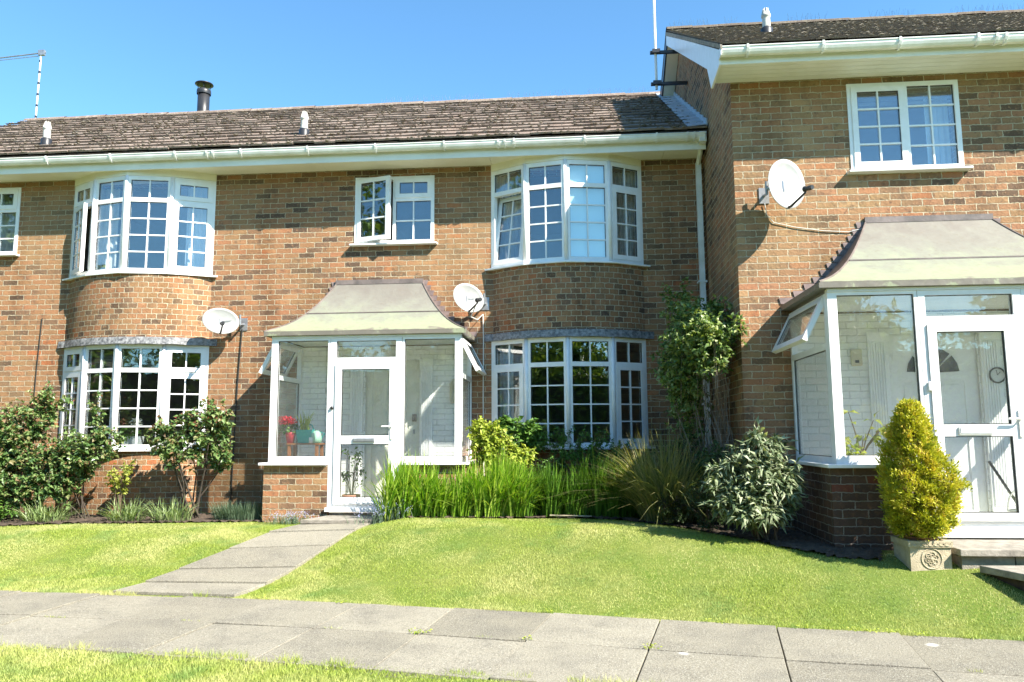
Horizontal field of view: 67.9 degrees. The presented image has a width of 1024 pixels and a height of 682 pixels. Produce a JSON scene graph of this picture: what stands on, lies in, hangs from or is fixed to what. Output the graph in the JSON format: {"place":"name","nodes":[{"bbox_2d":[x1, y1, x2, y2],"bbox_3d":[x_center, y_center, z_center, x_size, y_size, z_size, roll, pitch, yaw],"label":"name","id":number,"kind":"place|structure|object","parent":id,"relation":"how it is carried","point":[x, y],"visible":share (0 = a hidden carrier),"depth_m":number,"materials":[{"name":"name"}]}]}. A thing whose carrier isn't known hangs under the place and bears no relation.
{"place":"outdoors","nodes":[
{"label":"outdoors","id":0,"kind":"place"},
{"bbox_2d":[0,523,1023,681],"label":"path","id":1,"kind":"structure","parent":0,"point":[560,647],"depth_m":5.19,"materials":[{"name":"grey concrete"}]},
{"bbox_2d":[256,594,931,649],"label":"weeds","id":2,"kind":"object","parent":1,"relation":"on","point":[655,643],"visible":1,"depth_m":5.32,"materials":[{"name":"green plant"}]},
{"bbox_2d":[638,632,790,681],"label":"path bedding","id":3,"kind":"object","parent":1,"relation":"on","point":[783,655],"visible":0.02,"depth_m":4.76,"materials":[{"name":"concrete"}]},
{"bbox_2d":[0,517,1023,681],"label":"lawn","id":4,"kind":"structure","parent":0,"point":[927,579],"depth_m":6.55,"materials":[{"name":"green plant"}]},
{"bbox_2d":[0,512,261,525],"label":"soil bed","id":5,"kind":"object","parent":4,"relation":"on","point":[206,517],"visible":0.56,"depth_m":9.64,"materials":[{"name":"brown soil"}]},
{"bbox_2d":[0,500,19,521],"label":"shrub","id":6,"kind":"object","parent":5,"relation":"on","point":[3,515],"visible":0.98,"depth_m":9.63,"materials":[{"name":"green plant"}]},
{"bbox_2d":[0,380,73,518],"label":"rose bush","id":7,"kind":"object","parent":5,"relation":"on","point":[32,459],"visible":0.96,"depth_m":9.93,"materials":[{"name":"green plant"}]},
{"bbox_2d":[2,497,88,522],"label":"strap leaf clump","id":8,"kind":"object","parent":5,"relation":"on","point":[44,515],"visible":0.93,"depth_m":9.65,"materials":[{"name":"green plant"}]},
{"bbox_2d":[32,391,126,518],"bbox_3d":[-5.578,1.485,9.903,1.198,1.693,0.555,-1,-7,5],"label":"rose bush","id":9,"kind":"object","parent":5,"relation":"on","point":[79,459],"visible":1,"depth_m":9.83,"materials":[{"name":"green plant"}]},
{"bbox_2d":[76,493,162,521],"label":"strap leaf clump","id":10,"kind":"object","parent":5,"relation":"on","point":[127,512],"visible":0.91,"depth_m":9.61,"materials":[{"name":"green plant"}]},
{"bbox_2d":[104,458,136,518],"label":"shrub","id":11,"kind":"object","parent":5,"relation":"on","point":[125,474],"visible":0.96,"depth_m":9.96,"materials":[{"name":"green plant"}]},
{"bbox_2d":[136,495,203,520],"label":"strap leaf clump","id":12,"kind":"object","parent":5,"relation":"on","point":[158,516],"visible":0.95,"depth_m":9.64,"materials":[{"name":"green plant"}]},
{"bbox_2d":[144,396,235,518],"bbox_3d":[-4.191,1.514,9.873,1.198,1.611,0.615,-1,-7,5],"label":"rose bush","id":13,"kind":"object","parent":5,"relation":"on","point":[214,420],"visible":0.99,"depth_m":9.86,"materials":[{"name":"green plant"}]},
{"bbox_2d":[208,500,261,521],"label":"lavender clump","id":14,"kind":"object","parent":5,"relation":"on","point":[240,514],"visible":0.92,"depth_m":9.66,"materials":[{"name":"green plant"}]},
{"bbox_2d":[259,511,326,524],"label":"lavender sprigs","id":15,"kind":"object","parent":4,"relation":"on","point":[293,519],"visible":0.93,"depth_m":9.35,"materials":[{"name":"plant"}]},
{"bbox_2d":[0,80,712,523],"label":"terraced house","id":16,"kind":"structure","parent":4,"relation":"on","point":[334,254],"depth_m":10.74,"materials":[{"name":"brick"}]},
{"bbox_2d":[0,187,21,256],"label":"window","id":17,"kind":"structure","parent":16,"relation":"in","point":[15,208],"depth_m":11.40,"materials":[{"name":"white plastic"}]},
{"bbox_2d":[0,50,45,117],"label":"tv aerial","id":18,"kind":"object","parent":16,"relation":"attached to","point":[40,53],"visible":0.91,"depth_m":15.68,"materials":[{"name":"metal"}]},
{"bbox_2d":[30,318,42,438],"bbox_3d":[-6.914,0.779,11.014,0.072,2.250,0.012,-1,-7,5],"label":"cable","id":19,"kind":"object","parent":16,"relation":"attached to","point":[37,359],"visible":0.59,"depth_m":11.07,"materials":[{"name":"black plastic"}]},
{"bbox_2d":[120,417,144,443],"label":"window flowers","id":20,"kind":"object","parent":16,"relation":"in","point":[131,438],"visible":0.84,"depth_m":10.63,"materials":[{"name":"white ceramic"}]},
{"bbox_2d":[58,344,208,450],"bbox_3d":[-5.440,0.801,10.695,2.370,1.480,0.519,-1,-7,5],"label":"bay window","id":21,"kind":"structure","parent":16,"relation":"in","point":[165,371],"depth_m":10.67,"materials":[{"name":"white plastic"}]},
{"bbox_2d":[62,175,216,280],"bbox_3d":[-5.454,-1.640,10.999,2.370,1.440,0.519,-1,-7,5],"label":"bay window","id":22,"kind":"structure","parent":16,"relation":"in","point":[174,201],"depth_m":10.95,"materials":[{"name":"white plastic"}]},
{"bbox_2d":[202,308,247,333],"bbox_3d":[-3.942,-0.276,10.638,0.447,0.374,0.591,-5,-8,32],"label":"satellite dish","id":23,"kind":"object","parent":16,"relation":"attached to","point":[220,320],"visible":1,"depth_m":10.65,"materials":[{"name":"metal"}]},
{"bbox_2d":[230,329,242,505],"bbox_3d":[-3.888,1.087,10.718,0.087,2.530,0.019,-1,-7,5],"label":"cable","id":24,"kind":"object","parent":16,"relation":"attached to","point":[235,415],"visible":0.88,"depth_m":10.72,"materials":[{"name":"black plastic"}]},
{"bbox_2d":[286,443,325,455],"bbox_3d":[-2.733,1.786,10.051,0.440,0.865,0.260,-1,-7,5],"label":"side table","id":25,"kind":"object","parent":16,"relation":"on","point":[295,448],"visible":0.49,"depth_m":9.99,"materials":[{"name":"brown wood"}]},
{"bbox_2d":[278,416,298,442],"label":"geranium","id":26,"kind":"object","parent":25,"relation":"on","point":[290,434],"visible":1,"depth_m":10.03,"materials":[{"name":"red plant"}]},
{"bbox_2d":[295,411,315,442],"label":"potted plant","id":27,"kind":"object","parent":25,"relation":"on","point":[304,434],"visible":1,"depth_m":10.02,"materials":[{"name":"green plant"}]},
{"bbox_2d":[311,430,324,442],"bbox_3d":[-2.575,1.262,10.026,0.168,0.165,0.149,-7,-10,42],"label":"watering can","id":28,"kind":"object","parent":25,"relation":"on","point":[316,435],"visible":1,"depth_m":9.98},
{"bbox_2d":[341,447,366,496],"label":"porch plant","id":29,"kind":"object","parent":16,"relation":"on","point":[351,494],"visible":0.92,"depth_m":9.89,"materials":[{"name":"green plant"}]},
{"bbox_2d":[332,363,395,505],"bbox_3d":[-1.856,1.169,9.561,0.782,1.774,0.114,-1,-7,5],"label":"porch door","id":30,"kind":"structure","parent":16,"relation":"in","point":[339,439],"depth_m":9.56,"materials":[{"name":"white plastic"}]},
{"bbox_2d":[364,360,419,496],"bbox_3d":[-1.657,1.260,10.546,0.820,2.020,0.090,-1,-7,5],"label":"front door","id":31,"kind":"structure","parent":16,"relation":"in","point":[377,381],"depth_m":10.57,"materials":[{"name":"white plastic"}]},
{"bbox_2d":[349,175,437,246],"bbox_3d":[-1.691,-1.871,10.851,1.256,1.020,0.235,-1,-7,5],"label":"window","id":32,"kind":"structure","parent":16,"relation":"in","point":[359,241],"depth_m":10.88,"materials":[{"name":"white plastic"}]},
{"bbox_2d":[453,283,488,312],"bbox_3d":[-0.456,-0.583,10.369,0.443,0.406,0.594,-4,-8,30],"label":"satellite dish","id":33,"kind":"object","parent":16,"relation":"attached to","point":[466,296],"visible":1,"depth_m":10.38,"materials":[{"name":"metal"}]},
{"bbox_2d":[470,302,483,467],"bbox_3d":[-0.480,0.672,10.210,0.154,2.391,0.553,-1,-7,5],"label":"cable","id":34,"kind":"object","parent":33,"relation":"hanging from","point":[482,315],"visible":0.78,"depth_m":10.48,"materials":[{"name":"black plastic"}]},
{"bbox_2d":[485,159,650,270],"bbox_3d":[0.739,-1.737,10.503,2.298,1.440,0.570,-1,-7,7],"label":"bay window","id":35,"kind":"structure","parent":16,"relation":"in","point":[612,256],"depth_m":10.42,"materials":[{"name":"white plastic"}]},
{"bbox_2d":[491,337,653,449],"bbox_3d":[0.758,0.701,10.177,2.300,1.480,0.527,-1,-7,5],"label":"bay window","id":36,"kind":"structure","parent":16,"relation":"in","point":[614,403],"depth_m":10.13,"materials":[{"name":"white plastic"}]},
{"bbox_2d":[382,509,884,560],"bbox_3d":[-3.667,2.262,8.669,15.190,0.451,3.885,-1,-7,5],"label":"soil bed","id":37,"kind":"object","parent":4,"relation":"on","point":[795,539],"visible":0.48,"depth_m":7.31,"materials":[{"name":"brown soil"}]},
{"bbox_2d":[339,499,420,524],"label":"lavender sprigs","id":38,"kind":"object","parent":37,"relation":"on","point":[376,514],"visible":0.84,"depth_m":8.93,"materials":[{"name":"green plant"}]},
{"bbox_2d":[361,438,553,520],"bbox_3d":[-0.605,1.637,8.908,2.637,0.990,0.956,-1,-7,5],"label":"sword leaf clump","id":39,"kind":"object","parent":37,"relation":"on","point":[492,493],"visible":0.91,"depth_m":8.93,"materials":[{"name":"green plant"}]},
{"bbox_2d":[465,416,537,472],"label":"golden shrub","id":40,"kind":"object","parent":37,"relation":"on","point":[489,438],"visible":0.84,"depth_m":9.44,"materials":[{"name":"yellow plant"}]},
{"bbox_2d":[492,414,551,470],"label":"hydrangea bush","id":41,"kind":"object","parent":37,"relation":"on","point":[526,434],"visible":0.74,"depth_m":9.76,"materials":[{"name":"green plant"}]},
{"bbox_2d":[550,515,591,516],"bbox_3d":[0.676,2.013,8.749,0.483,0.030,0.016,0,-7,-1],"label":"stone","id":42,"kind":"object","parent":37,"relation":"on","point":[572,515],"visible":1,"depth_m":8.74,"materials":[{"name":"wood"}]},
{"bbox_2d":[510,441,644,517],"bbox_3d":[0.811,1.631,8.981,2.254,0.908,0.926,-1,-7,5],"label":"sword leaf clump","id":43,"kind":"object","parent":37,"relation":"on","point":[575,500],"visible":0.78,"depth_m":8.88,"materials":[{"name":"green plant"}]},
{"bbox_2d":[532,424,644,484],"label":"dark shrub","id":44,"kind":"object","parent":37,"relation":"on","point":[562,442],"visible":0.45,"depth_m":9.52,"materials":[{"name":"green plant"}]},
{"bbox_2d":[589,433,667,468],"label":"sedge clump","id":45,"kind":"object","parent":37,"relation":"on","point":[631,453],"visible":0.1,"depth_m":9.31,"materials":[{"name":"green plant"}]},
{"bbox_2d":[602,433,733,516],"bbox_3d":[1.954,1.589,8.784,1.743,1.069,1.048,-7,-10,42],"label":"dark shrub","id":46,"kind":"object","parent":37,"relation":"on","point":[719,453],"visible":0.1,"depth_m":8.56,"materials":[{"name":"green plant"}]},
{"bbox_2d":[551,418,804,523],"bbox_3d":[1.784,1.434,8.486,3.208,1.206,2.709,-4,-8,29],"label":"sedge clump","id":47,"kind":"object","parent":37,"relation":"on","point":[652,481],"visible":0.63,"depth_m":8.37,"materials":[{"name":"green plant"}]},
{"bbox_2d":[649,476,732,530],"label":"dark shrub","id":48,"kind":"object","parent":37,"relation":"on","point":[679,517],"visible":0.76,"depth_m":7.79,"materials":[{"name":"green plant"}]},
{"bbox_2d":[648,276,749,525],"bbox_3d":[2.131,0.606,8.885,1.057,2.966,1.661,-1,-7,5],"label":"climbing plant","id":49,"kind":"object","parent":37,"relation":"on","point":[696,340],"visible":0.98,"depth_m":8.73,"materials":[{"name":"green plant"}]},
{"bbox_2d":[695,415,811,541],"bbox_3d":[2.293,1.297,7.205,1.122,1.201,0.676,-1,-7,5],"label":"grey leaved shrub","id":50,"kind":"object","parent":37,"relation":"on","point":[763,493],"visible":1,"depth_m":7.10,"materials":[{"name":"green plant"}]},
{"bbox_2d":[656,3,1023,590],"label":"brick house","id":51,"kind":"structure","parent":4,"relation":"on","point":[898,140],"depth_m":8.25,"materials":[{"name":"brick"},{"name":"weathered plain tile"},{"name":"white upvc"}]},
{"bbox_2d":[650,0,687,89],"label":"tv aerial","id":52,"kind":"object","parent":51,"relation":"attached to","point":[655,52],"visible":0.93,"depth_m":11.90,"materials":[{"name":"metal"}]},
{"bbox_2d":[758,159,813,208],"bbox_3d":[2.946,-1.684,8.157,0.452,0.561,0.663,-1,-7,5],"label":"satellite dish","id":53,"kind":"object","parent":51,"relation":"attached to","point":[786,186],"visible":1,"depth_m":8.20,"materials":[{"name":"metal"}]},
{"bbox_2d":[764,203,861,231],"bbox_3d":[3.346,-1.366,8.404,1.075,0.355,0.017,-1,-7,5],"label":"cable","id":54,"kind":"object","parent":51,"relation":"attached to","point":[807,228],"visible":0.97,"depth_m":8.40,"materials":[{"name":"plastic"}]},
{"bbox_2d":[843,409,890,454],"bbox_3d":[3.259,0.887,6.967,0.500,0.521,0.247,-1,-7,5],"label":"houseplant","id":55,"kind":"object","parent":51,"relation":"on","point":[857,447],"visible":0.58,"depth_m":6.96,"materials":[{"name":"green plant"}]},
{"bbox_2d":[846,79,972,174],"bbox_3d":[4.363,-2.382,8.440,1.300,1.050,0.155,-1,-7,5],"label":"window","id":56,"kind":"structure","parent":51,"relation":"in","point":[904,165],"depth_m":8.45,"materials":[{"name":"white plastic"}]},
{"bbox_2d":[889,333,988,511],"bbox_3d":[4.510,0.910,8.058,0.940,2.030,0.105,-1,-7,5],"label":"front door","id":57,"kind":"structure","parent":51,"relation":"in","point":[960,393],"depth_m":8.10,"materials":[{"name":"white plastic"}]},
{"bbox_2d":[926,323,1023,522],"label":"porch door","id":58,"kind":"structure","parent":51,"relation":"in","point":[1014,429],"depth_m":6.79,"materials":[{"name":"white plastic"}]},
{"bbox_2d":[989,367,1004,382],"bbox_3d":[5.102,0.359,7.989,0.169,0.169,0.026,-1,-7,5],"label":"wall clock","id":59,"kind":"object","parent":51,"relation":"attached to","point":[996,374],"depth_m":7.99,"materials":[{"name":"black plastic"}]},
{"bbox_2d":[988,461,1014,501],"bbox_3d":[4.882,1.494,7.465,0.377,0.633,0.030,0,-7,-3],"label":"walking stick","id":60,"kind":"object","parent":51,"relation":"on","point":[1000,477],"visible":0.64,"depth_m":7.47,"materials":[{"name":"black wood"}]},
{"bbox_2d":[1006,490,1015,511],"bbox_3d":[4.902,1.591,7.275,0.318,0.397,0.256,-1,-7,5],"label":"wicker basket","id":61,"kind":"object","parent":51,"relation":"on","point":[1008,509],"visible":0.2,"depth_m":7.29,"materials":[{"name":"white ceramic"}]},
{"bbox_2d":[891,536,952,570],"bbox_3d":[3.424,1.794,6.346,0.348,0.285,0.364,-1,-7,5],"label":"stone planter","id":62,"kind":"object","parent":4,"relation":"on","point":[911,555],"visible":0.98,"depth_m":6.19,"materials":[{"name":"stone"}]},
{"bbox_2d":[904,534,936,540],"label":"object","id":63,"kind":"object","parent":62,"relation":"in","point":[913,538],"visible":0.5,"depth_m":6.28,"materials":[{"name":"soil"}]},
{"bbox_2d":[873,396,972,540],"bbox_3d":[3.431,1.082,6.450,0.732,1.228,0.735,-1,-7,5],"label":"conifer","id":64,"kind":"object","parent":62,"relation":"in","point":[911,510],"visible":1,"depth_m":6.28,"materials":[{"name":"yellow plant"}]},
{"bbox_2d":[0,0,1023,124],"label":"sky","id":65,"kind":"structure","parent":0,"point":[109,57],"materials":[{"name":"blue"}]}
]}

